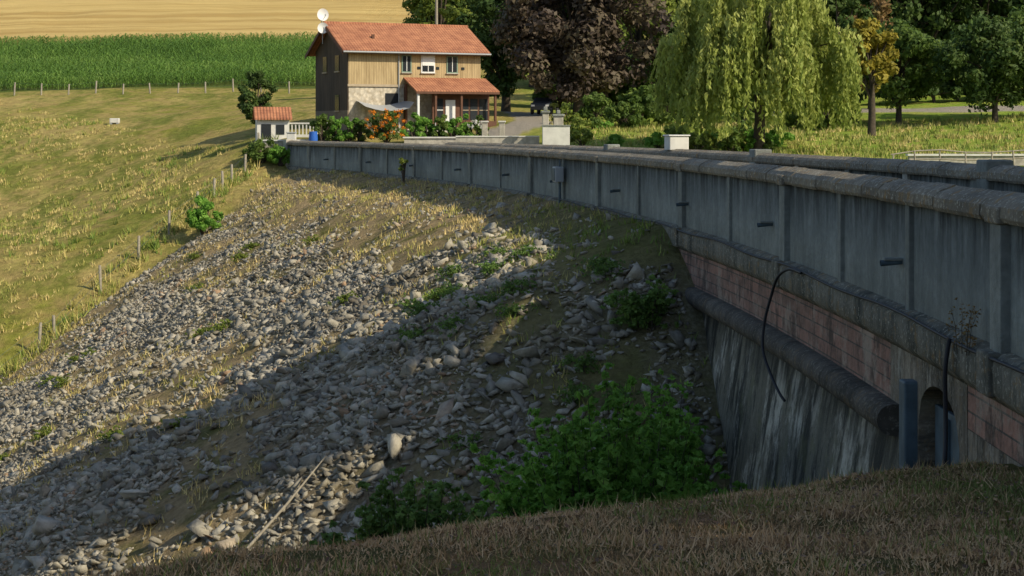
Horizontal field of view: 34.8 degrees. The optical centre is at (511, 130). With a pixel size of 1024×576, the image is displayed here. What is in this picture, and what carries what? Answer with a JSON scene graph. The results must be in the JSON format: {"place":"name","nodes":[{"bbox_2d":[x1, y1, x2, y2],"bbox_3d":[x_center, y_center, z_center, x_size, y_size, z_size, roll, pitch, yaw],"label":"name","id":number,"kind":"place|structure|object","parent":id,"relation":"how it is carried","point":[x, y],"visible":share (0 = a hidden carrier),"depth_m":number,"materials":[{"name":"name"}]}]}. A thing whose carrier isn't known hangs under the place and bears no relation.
{"place":"outdoors","nodes":[
{"label":"outdoors","id":0,"kind":"place"},
{"bbox_2d":[0,31,316,90],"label":"corn field","id":1,"kind":"structure","parent":0,"point":[145,60],"depth_m":216.48,"materials":[{"name":"green plant"}]},
{"bbox_2d":[0,166,729,571],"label":"embankment grass","id":2,"kind":"structure","parent":0,"point":[476,218],"depth_m":59.38,"materials":[{"name":"plant"}]},
{"bbox_2d":[0,0,1023,575],"bbox_3d":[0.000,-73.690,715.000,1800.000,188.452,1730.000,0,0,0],"label":"ground","id":3,"kind":"structure","parent":0,"point":[194,114],"depth_m":71.76,"materials":[{"name":"plant"}]},
{"bbox_2d":[89,425,122,448],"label":"weed clump","id":4,"kind":"object","parent":3,"relation":"on","point":[109,433],"visible":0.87,"depth_m":50.27,"materials":[{"name":"green plant"}]},
{"bbox_2d":[2,132,259,365],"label":"field fence","id":5,"kind":"object","parent":3,"relation":"on","point":[138,248],"visible":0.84,"depth_m":95.45,"materials":[{"name":"wood"}]},
{"bbox_2d":[0,106,270,270],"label":"hill tufts","id":6,"kind":"object","parent":3,"relation":"on","point":[92,234],"visible":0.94,"depth_m":114.43,"materials":[{"name":"green plant"}]},
{"bbox_2d":[0,102,277,366],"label":"hill grass","id":7,"kind":"structure","parent":3,"relation":"on","point":[87,202],"depth_m":117.58,"materials":[{"name":"plant"}]},
{"bbox_2d":[0,133,279,381],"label":"fence line weeds","id":8,"kind":"object","parent":3,"relation":"on","point":[227,185],"visible":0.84,"depth_m":93.75,"materials":[{"name":"green plant"}]},
{"bbox_2d":[0,79,299,95],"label":"pasture fence","id":9,"kind":"object","parent":3,"relation":"on","point":[288,82],"visible":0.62,"depth_m":179.11,"materials":[{"name":"wood"}]},
{"bbox_2d":[185,195,223,234],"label":"hawthorn bush","id":10,"kind":"object","parent":3,"relation":"on","point":[200,219],"visible":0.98,"depth_m":96.91,"materials":[{"name":"green plant"}]},
{"bbox_2d":[236,68,278,123],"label":"apple tree","id":11,"kind":"object","parent":3,"relation":"on","point":[255,82],"visible":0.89,"depth_m":123.55,"materials":[{"name":"green plant"}]},
{"bbox_2d":[242,138,278,163],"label":"hawthorn bush","id":12,"kind":"object","parent":3,"relation":"on","point":[257,150],"visible":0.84,"depth_m":112.85,"materials":[{"name":"green plant"}]},
{"bbox_2d":[252,107,291,139],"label":"garden shed","id":13,"kind":"structure","parent":3,"relation":"on","point":[272,121],"depth_m":117.49,"materials":[{"name":"tile"}]},
{"bbox_2d":[266,145,290,166],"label":"hawthorn bush","id":14,"kind":"object","parent":3,"relation":"on","point":[276,154],"visible":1,"depth_m":112.24,"materials":[{"name":"green plant"}]},
{"bbox_2d":[316,110,348,130],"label":"house wall base","id":15,"kind":"object","parent":3,"relation":"on","point":[342,114],"visible":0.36,"depth_m":123.82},
{"bbox_2d":[316,49,347,110],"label":"side cladding","id":16,"kind":"structure","parent":15,"relation":"on","point":[330,84],"depth_m":125.31,"materials":[{"name":"wood"}]},
{"bbox_2d":[0,172,730,575],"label":"riprap rocks","id":17,"kind":"object","parent":3,"relation":"on","point":[152,450],"visible":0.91,"depth_m":42.78,"materials":[{"name":"stone"}]},
{"bbox_2d":[246,456,325,549],"bbox_3d":[-4.868,8.104,35.624,0.132,1.539,2.717,0,0,32],"label":"fallen branch","id":18,"kind":"object","parent":17,"relation":"on","point":[261,532],"visible":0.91,"depth_m":35.33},
{"bbox_2d":[367,110,400,142],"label":"flower bush","id":19,"kind":"object","parent":3,"relation":"on","point":[380,134],"visible":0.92,"depth_m":114.09,"materials":[{"name":"green plant"}]},
{"bbox_2d":[364,108,405,138],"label":"orange flowers","id":20,"kind":"object","parent":19,"relation":"attached to","point":[382,122],"visible":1,"depth_m":113.56,"materials":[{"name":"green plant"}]},
{"bbox_2d":[348,86,431,132],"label":"ground floor wall","id":21,"kind":"structure","parent":3,"relation":"on","point":[368,95],"depth_m":123.00,"materials":[{"name":"stone"}]},
{"bbox_2d":[358,101,413,110],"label":"awning","id":22,"kind":"object","parent":21,"relation":"attached to","point":[403,105],"visible":0.93,"depth_m":122.38,"materials":[{"name":"white fabric"}]},
{"bbox_2d":[385,93,397,127],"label":"open doorway","id":23,"kind":"structure","parent":21,"relation":"attached to","point":[391,98],"depth_m":123.41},
{"bbox_2d":[348,53,479,84],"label":"wall","id":24,"kind":"structure","parent":21,"relation":"on","point":[372,68],"depth_m":123.41,"materials":[{"name":"wood"}]},
{"bbox_2d":[316,33,337,51],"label":"gable wall","id":25,"kind":"structure","parent":24,"relation":"on","point":[328,43],"depth_m":126.18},
{"bbox_2d":[326,23,489,52],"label":"roof front","id":26,"kind":"structure","parent":24,"relation":"on","point":[407,38],"depth_m":125.45,"materials":[{"name":"tile"}]},
{"bbox_2d":[323,21,467,26],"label":"ridge tiles","id":27,"kind":"object","parent":26,"relation":"on","point":[395,24],"visible":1,"depth_m":127.52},
{"bbox_2d":[343,50,490,55],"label":"fascia","id":28,"kind":"structure","parent":26,"relation":"attached to","point":[417,54],"depth_m":123.59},
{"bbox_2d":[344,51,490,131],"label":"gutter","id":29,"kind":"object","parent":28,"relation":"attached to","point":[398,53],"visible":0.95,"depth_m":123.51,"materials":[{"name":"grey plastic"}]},
{"bbox_2d":[403,77,498,91],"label":"porch roof","id":30,"kind":"structure","parent":24,"relation":"attached to","point":[453,84],"depth_m":123.89,"materials":[{"name":"tile"}]},
{"bbox_2d":[416,91,499,93],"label":"porch fascia","id":31,"kind":"structure","parent":30,"relation":"attached to","point":[426,92],"depth_m":122.60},
{"bbox_2d":[309,112,489,141],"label":"garden hedge","id":32,"kind":"object","parent":3,"relation":"on","point":[350,133],"visible":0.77,"depth_m":115.19,"materials":[{"name":"green plant"}]},
{"bbox_2d":[308,466,493,548],"bbox_3d":[-1.513,6.977,27.143,3.199,2.806,2.962,0,0,22],"label":"nettle shrub","id":33,"kind":"object","parent":3,"relation":"on","point":[394,515],"visible":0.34,"depth_m":26.85,"materials":[{"name":"green plant"}]},
{"bbox_2d":[393,323,428,342],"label":"weed clump","id":34,"kind":"object","parent":3,"relation":"on","point":[409,333],"visible":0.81,"depth_m":41.70,"materials":[{"name":"green plant"}]},
{"bbox_2d":[404,138,455,143],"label":"wall","id":35,"kind":"structure","parent":3,"relation":"on","point":[428,140],"depth_m":113.60,"materials":[{"name":"concrete"}]},
{"bbox_2d":[402,0,472,24],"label":"maple tree","id":36,"kind":"object","parent":3,"relation":"on","point":[426,9],"visible":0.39,"depth_m":156.55,"materials":[{"name":"green plant"}]},
{"bbox_2d":[427,311,465,337],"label":"weed clump","id":37,"kind":"object","parent":3,"relation":"on","point":[446,324],"visible":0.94,"depth_m":40.67,"materials":[{"name":"green plant"}]},
{"bbox_2d":[434,263,461,280],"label":"weed clump","id":38,"kind":"object","parent":3,"relation":"on","point":[453,270],"visible":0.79,"depth_m":49.01,"materials":[{"name":"green plant"}]},
{"bbox_2d":[435,431,492,451],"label":"weed clump","id":39,"kind":"object","parent":3,"relation":"on","point":[454,436],"visible":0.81,"depth_m":35.69,"materials":[{"name":"green plant"}]},
{"bbox_2d":[459,291,498,307],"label":"weed clump","id":40,"kind":"object","parent":3,"relation":"on","point":[487,298],"visible":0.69,"depth_m":41.34,"materials":[{"name":"green plant"}]},
{"bbox_2d":[475,258,503,274],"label":"weed clump","id":41,"kind":"object","parent":3,"relation":"on","point":[492,265],"visible":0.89,"depth_m":45.05,"materials":[{"name":"green plant"}]},
{"bbox_2d":[456,137,538,143],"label":"side wall","id":42,"kind":"structure","parent":3,"relation":"on","point":[520,140],"depth_m":101.50,"materials":[{"name":"concrete"}]},
{"bbox_2d":[454,0,559,111],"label":"ash tree","id":43,"kind":"object","parent":3,"relation":"on","point":[503,79],"visible":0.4,"depth_m":148.25,"materials":[{"name":"green plant"}]},
{"bbox_2d":[487,274,542,298],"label":"weed clump","id":44,"kind":"object","parent":3,"relation":"on","point":[508,285],"visible":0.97,"depth_m":40.91,"materials":[{"name":"green plant"}]},
{"bbox_2d":[495,302,536,320],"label":"weed clump","id":45,"kind":"object","parent":3,"relation":"on","point":[509,308],"visible":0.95,"depth_m":39.73,"materials":[{"name":"green plant"}]},
{"bbox_2d":[508,243,542,258],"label":"weed clump","id":46,"kind":"object","parent":3,"relation":"on","point":[523,252],"visible":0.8,"depth_m":45.50,"materials":[{"name":"green plant"}]},
{"bbox_2d":[32,457,1023,575],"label":"foreground straw","id":47,"kind":"object","parent":3,"relation":"on","point":[690,536],"visible":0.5,"depth_m":11.41,"materials":[{"name":"brown plant"}]},
{"bbox_2d":[470,417,595,517],"bbox_3d":[0.999,6.953,29.453,3.272,3.546,3.258,0,0,-36],"label":"acacia shrub","id":48,"kind":"object","parent":3,"relation":"on","point":[484,494],"visible":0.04,"depth_m":29.49,"materials":[{"name":"green plant"}]},
{"bbox_2d":[530,97,558,113],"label":"parked car","id":49,"kind":"object","parent":3,"relation":"on","point":[539,104],"visible":0.86,"depth_m":137.06,"materials":[{"name":"paint"}]},
{"bbox_2d":[542,126,569,144],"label":"white wall","id":50,"kind":"structure","parent":3,"relation":"on","point":[555,135],"depth_m":99.00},
{"bbox_2d":[549,379,595,406],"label":"weed clump","id":51,"kind":"object","parent":3,"relation":"on","point":[570,393],"visible":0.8,"depth_m":36.32,"materials":[{"name":"green plant"}]},
{"bbox_2d":[553,351,602,373],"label":"weed clump","id":52,"kind":"object","parent":3,"relation":"on","point":[582,362],"visible":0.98,"depth_m":37.37,"materials":[{"name":"green plant"}]},
{"bbox_2d":[489,0,675,114],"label":"copper beech tree","id":53,"kind":"object","parent":3,"relation":"on","point":[578,49],"visible":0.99,"depth_m":136.44,"materials":[{"name":"brown plant"}]},
{"bbox_2d":[469,362,724,519],"bbox_3d":[1.515,6.240,29.075,4.536,4.244,4.424,0,0,0],"label":"acacia shrub","id":54,"kind":"object","parent":3,"relation":"on","point":[610,468],"visible":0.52,"depth_m":28.71,"materials":[{"name":"green plant"}]},
{"bbox_2d":[573,254,620,271],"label":"weed clump","id":55,"kind":"object","parent":3,"relation":"on","point":[601,260],"visible":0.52,"depth_m":41.36,"materials":[{"name":"green plant"}]},
{"bbox_2d":[578,259,625,281],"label":"weed clump","id":56,"kind":"object","parent":3,"relation":"on","point":[596,270],"visible":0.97,"depth_m":40.62,"materials":[{"name":"green plant"}]},
{"bbox_2d":[598,274,679,331],"bbox_3d":[3.014,4.047,38.536,2.029,1.349,1.606,0,0,0],"label":"elder shrub","id":57,"kind":"object","parent":3,"relation":"on","point":[652,302],"visible":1,"depth_m":38.21,"materials":[{"name":"green plant"}]},
{"bbox_2d":[286,166,1023,416],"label":"ledge","id":58,"kind":"object","parent":3,"relation":"on","point":[907,335],"visible":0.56,"depth_m":24.57,"materials":[{"name":"concrete"}]},
{"bbox_2d":[637,166,640,215],"bbox_3d":[3.671,1.740,47.197,0.090,1.480,0.202,0,0,-8],"label":"rib","id":59,"kind":"object","parent":58,"relation":"on","point":[638,190],"visible":0.81,"depth_m":47.10,"materials":[{"name":"concrete"}]},
{"bbox_2d":[727,177,731,241],"bbox_3d":[4.835,1.740,36.198,0.090,1.480,0.201,0,0,-5],"label":"rib","id":60,"kind":"object","parent":58,"relation":"on","point":[729,209],"visible":0.74,"depth_m":36.10,"materials":[{"name":"concrete"}]},
{"bbox_2d":[838,194,844,281],"bbox_3d":[5.369,1.740,26.599,0.096,1.480,0.202,0,0,0],"label":"rib","id":61,"kind":"object","parent":58,"relation":"on","point":[841,237],"visible":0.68,"depth_m":26.50,"materials":[{"name":"concrete"}]},
{"bbox_2d":[905,205,913,310],"bbox_3d":[5.461,1.740,22.400,0.092,1.480,0.201,0,0,0],"label":"rib","id":62,"kind":"object","parent":58,"relation":"on","point":[909,257],"visible":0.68,"depth_m":22.30,"materials":[{"name":"concrete"}]},
{"bbox_2d":[946,297,981,355],"bbox_3d":[5.244,2.273,18.923,0.340,0.656,0.445,0,0,-24],"label":"wall weed","id":63,"kind":"object","parent":58,"relation":"on","point":[971,326],"depth_m":18.92,"materials":[{"name":"green plant"}]},
{"bbox_2d":[968,386,1023,465],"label":"band","id":64,"kind":"object","parent":58,"relation":"attached to","point":[997,425],"visible":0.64,"depth_m":18.23,"materials":[{"name":"brick"}]},
{"bbox_2d":[305,143,1009,397],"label":"dam wall","id":65,"kind":"structure","parent":3,"relation":"on","point":[984,375],"depth_m":18.25,"materials":[{"name":"concrete"}]},
{"bbox_2d":[528,157,532,192],"bbox_3d":[0.734,1.750,63.991,0.130,1.500,0.430,0,0,-12],"label":"pilaster","id":66,"kind":"object","parent":65,"relation":"attached to","point":[530,174],"visible":0.92,"depth_m":63.78,"materials":[{"name":"concrete"}]},
{"bbox_2d":[552,160,563,202],"bbox_3d":[1.638,1.825,58.350,0.340,1.550,0.508,0,0,-11],"label":"electrical box","id":67,"kind":"object","parent":65,"relation":"attached to","point":[558,174],"visible":0.99,"depth_m":58.12,"materials":[{"name":"grey metal"}]},
{"bbox_2d":[595,162,600,206],"bbox_3d":[2.799,1.750,52.993,0.130,1.500,0.425,0,0,-9],"label":"pilaster","id":68,"kind":"object","parent":65,"relation":"attached to","point":[598,184],"visible":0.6,"depth_m":52.79,"materials":[{"name":"concrete"}]},
{"bbox_2d":[323,159,902,265],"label":"drain spouts","id":69,"kind":"object","parent":65,"relation":"attached to","point":[885,263],"visible":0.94,"depth_m":32.16,"materials":[{"name":"grey metal"}]},
{"bbox_2d":[288,145,1023,357],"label":"parapet panels","id":70,"kind":"object","parent":65,"relation":"on","point":[951,257],"visible":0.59,"depth_m":29.32,"materials":[{"name":"concrete"}]},
{"bbox_2d":[286,140,1023,226],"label":"coping","id":71,"kind":"object","parent":70,"relation":"on","point":[956,199],"visible":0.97,"depth_m":28.13,"materials":[{"name":"concrete"}]},
{"bbox_2d":[678,171,685,227],"bbox_3d":[4.328,1.750,41.495,0.130,1.500,0.422,0,0,-6],"label":"pilaster","id":72,"kind":"object","parent":65,"relation":"attached to","point":[681,198],"visible":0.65,"depth_m":41.29,"materials":[{"name":"concrete"}]},
{"bbox_2d":[779,185,789,260],"bbox_3d":[5.165,1.750,30.898,0.130,1.500,0.421,0,0,-3],"label":"pilaster","id":73,"kind":"object","parent":65,"relation":"attached to","point":[784,223],"visible":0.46,"depth_m":30.69,"materials":[{"name":"concrete"}]},
{"bbox_2d":[679,249,890,397],"bbox_3d":[-2.807,3.415,68.629,4.785,0.930,92.206,0,0,-13],"label":"brick band","id":74,"kind":"object","parent":65,"relation":"attached to","point":[860,352],"visible":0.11,"depth_m":29.12,"materials":[{"name":"brick"}]},
{"bbox_2d":[891,343,912,403],"bbox_3d":[5.400,3.625,22.624,0.001,1.350,1.250,0,0,-1],"label":"brick band patched","id":75,"kind":"object","parent":74,"relation":"attached to","point":[901,363],"visible":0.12,"depth_m":22.80,"materials":[{"name":"concrete"}]},
{"bbox_2d":[552,198,1023,466],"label":"electric cable","id":76,"kind":"object","parent":65,"relation":"attached to","point":[949,341],"visible":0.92,"depth_m":23.74,"materials":[{"name":"rubber"}]},
{"bbox_2d":[990,223,1009,353],"bbox_3d":[5.447,1.750,18.200,0.133,1.500,0.421,0,0,0],"label":"pilaster","id":77,"kind":"object","parent":65,"relation":"attached to","point":[1000,289],"visible":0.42,"depth_m":17.99,"materials":[{"name":"concrete"}]},
{"bbox_2d":[614,368,708,472],"bbox_3d":[2.991,6.042,33.983,2.189,2.295,1.994,0,0,-45],"label":"acacia shrub","id":78,"kind":"object","parent":3,"relation":"on","point":[648,410],"visible":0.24,"depth_m":33.73,"materials":[{"name":"green plant"}]},
{"bbox_2d":[643,22,697,85],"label":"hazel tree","id":79,"kind":"object","parent":3,"relation":"on","point":[671,29],"visible":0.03,"depth_m":140.92,"materials":[{"name":"green plant"}]},
{"bbox_2d":[613,412,751,500],"bbox_3d":[2.894,6.817,30.065,2.868,3.320,2.696,0,0,0],"label":"acacia shrub","id":80,"kind":"object","parent":3,"relation":"on","point":[701,478],"visible":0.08,"depth_m":29.72,"materials":[{"name":"green plant"}]},
{"bbox_2d":[405,0,1023,87],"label":"woodland","id":81,"kind":"object","parent":3,"relation":"on","point":[936,19],"visible":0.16,"depth_m":171.72,"materials":[{"name":"green plant"}]},
{"bbox_2d":[648,0,869,148],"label":"willow tree","id":82,"kind":"object","parent":3,"relation":"on","point":[726,53],"visible":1,"depth_m":98.58,"materials":[{"name":"green plant"}]},
{"bbox_2d":[525,35,1023,151],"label":"thicket","id":83,"kind":"object","parent":3,"relation":"on","point":[635,112],"visible":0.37,"depth_m":123.33,"materials":[{"name":"green plant"}]},
{"bbox_2d":[549,112,1023,159],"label":"bank grass","id":84,"kind":"structure","parent":3,"relation":"on","point":[803,150],"depth_m":112.33,"materials":[{"name":"plant"}]},
{"bbox_2d":[703,313,898,493],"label":"wall","id":85,"kind":"structure","parent":3,"relation":"on","point":[807,428],"depth_m":30.24,"materials":[{"name":"concrete"}]},
{"bbox_2d":[685,287,897,436],"bbox_3d":[-2.918,4.050,68.375,5.177,0.460,92.658,0,0,-13],"label":"roll moulding","id":86,"kind":"object","parent":85,"relation":"on","point":[864,399],"visible":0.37,"depth_m":28.27,"materials":[{"name":"concrete"}]},
{"bbox_2d":[877,404,898,436],"bbox_3d":[5.257,4.050,22.749,0.350,0.460,0.005,0,0,0],"label":"roll end","id":87,"kind":"object","parent":86,"relation":"attached to","point":[888,420],"visible":0.83,"depth_m":22.75,"materials":[{"name":"concrete"}]},
{"bbox_2d":[822,0,885,54],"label":"ash tree","id":88,"kind":"object","parent":3,"relation":"on","point":[839,13],"visible":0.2,"depth_m":144.54,"materials":[{"name":"green plant"}]},
{"bbox_2d":[838,17,899,135],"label":"robinia tree","id":89,"kind":"object","parent":3,"relation":"on","point":[881,52],"visible":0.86,"depth_m":118.45,"materials":[{"name":"green plant"}]},
{"bbox_2d":[846,0,892,108],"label":"rowan tree","id":90,"kind":"object","parent":3,"relation":"on","point":[880,7],"visible":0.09,"depth_m":148.76,"materials":[{"name":"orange plant"}]},
{"bbox_2d":[731,161,1023,192],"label":"parapet panels","id":91,"kind":"object","parent":3,"relation":"on","point":[1002,186],"visible":0.04,"depth_m":36.57,"materials":[{"name":"concrete"}]},
{"bbox_2d":[445,142,1023,183],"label":"coping","id":92,"kind":"object","parent":91,"relation":"on","point":[1014,174],"visible":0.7,"depth_m":43.59,"materials":[{"name":"concrete"}]},
{"bbox_2d":[663,135,689,149],"bbox_3d":[6.221,0.460,61.752,0.850,0.580,0.836,0,0,-11],"label":"utility cabinet","id":93,"kind":"object","parent":92,"relation":"on","point":[672,142],"visible":0.91,"depth_m":61.40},
{"bbox_2d":[837,16,948,124],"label":"orchard tree","id":94,"kind":"object","parent":3,"relation":"on","point":[918,50],"visible":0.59,"depth_m":129.29,"materials":[{"name":"green plant"}]},
{"bbox_2d":[891,149,1023,164],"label":"timber railing","id":95,"kind":"object","parent":3,"relation":"on","point":[965,159],"visible":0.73,"depth_m":84.65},
{"bbox_2d":[913,355,1011,467],"bbox_3d":[6.100,7.465,20.704,1.400,9.070,2.616,0,0,0],"label":"arch bay","id":96,"kind":"object","parent":3,"relation":"on","point":[928,377],"visible":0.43,"depth_m":21.44,"materials":[{"name":"concrete"}]},
{"bbox_2d":[935,404,958,467],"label":"sluice gate","id":97,"kind":"structure","parent":96,"relation":"attached to","point":[954,448],"depth_m":21.22,"materials":[{"name":"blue metal"}]},
{"bbox_2d":[908,156,1023,165],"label":"wall","id":98,"kind":"structure","parent":3,"relation":"on","point":[1019,162],"depth_m":86.30,"materials":[{"name":"stone"}]},
{"bbox_2d":[906,154,1023,155],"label":"coping","id":99,"kind":"object","parent":98,"relation":"on","point":[964,154],"visible":0.89,"depth_m":86.20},
{"bbox_2d":[931,11,1023,122],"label":"orchard tree","id":100,"kind":"object","parent":3,"relation":"on","point":[997,50],"visible":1,"depth_m":125.54,"materials":[{"name":"green plant"}]},
{"bbox_2d":[1003,5,1023,100],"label":"orchard tree","id":101,"kind":"object","parent":3,"relation":"on","point":[1019,19],"visible":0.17,"depth_m":132.50,"materials":[{"name":"green plant"}]},
{"bbox_2d":[11,453,1023,575],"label":"foreground grass","id":102,"kind":"structure","parent":0,"point":[840,538],"depth_m":11.52,"materials":[{"name":"plant"}]},
{"bbox_2d":[899,379,917,469],"bbox_3d":[5.331,7.675,21.899,0.222,8.650,0.301,0,0,0],"label":"arch jamb","id":103,"kind":"object","parent":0,"point":[908,420],"visible":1,"depth_m":21.75,"materials":[{"name":"concrete"}]},
{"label":"porch floor","id":104,"kind":"structure","parent":0,"visible":0},
{"bbox_2d":[432,94,488,126],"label":"veranda wall","id":105,"kind":"structure","parent":104,"relation":"on","point":[455,97],"depth_m":123.99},
{"bbox_2d":[445,100,454,120],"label":"white door","id":106,"kind":"structure","parent":105,"relation":"attached to","point":[450,109],"depth_m":123.65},
{"bbox_2d":[479,99,487,119],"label":"veranda glass","id":107,"kind":"object","parent":105,"relation":"attached to","point":[483,104],"visible":0.79,"depth_m":124.89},
{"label":"road","id":108,"kind":"structure","parent":0,"visible":0},
{"bbox_2d":[976,159,1012,189],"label":"pier","id":109,"kind":"structure","parent":108,"relation":"on","point":[984,165],"depth_m":33.02,"materials":[{"name":"concrete"}]},
{"bbox_3d":[4.675,8.100,13.705,1.448,7.800,11.398,0,0,0],"label":"lower wall","id":110,"kind":"object","parent":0,"visible":0},
{"bbox_2d":[968,430,1022,466],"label":"band","id":111,"kind":"object","parent":110,"relation":"attached to","point":[979,449],"visible":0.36,"depth_m":18.73,"materials":[{"name":"concrete"}]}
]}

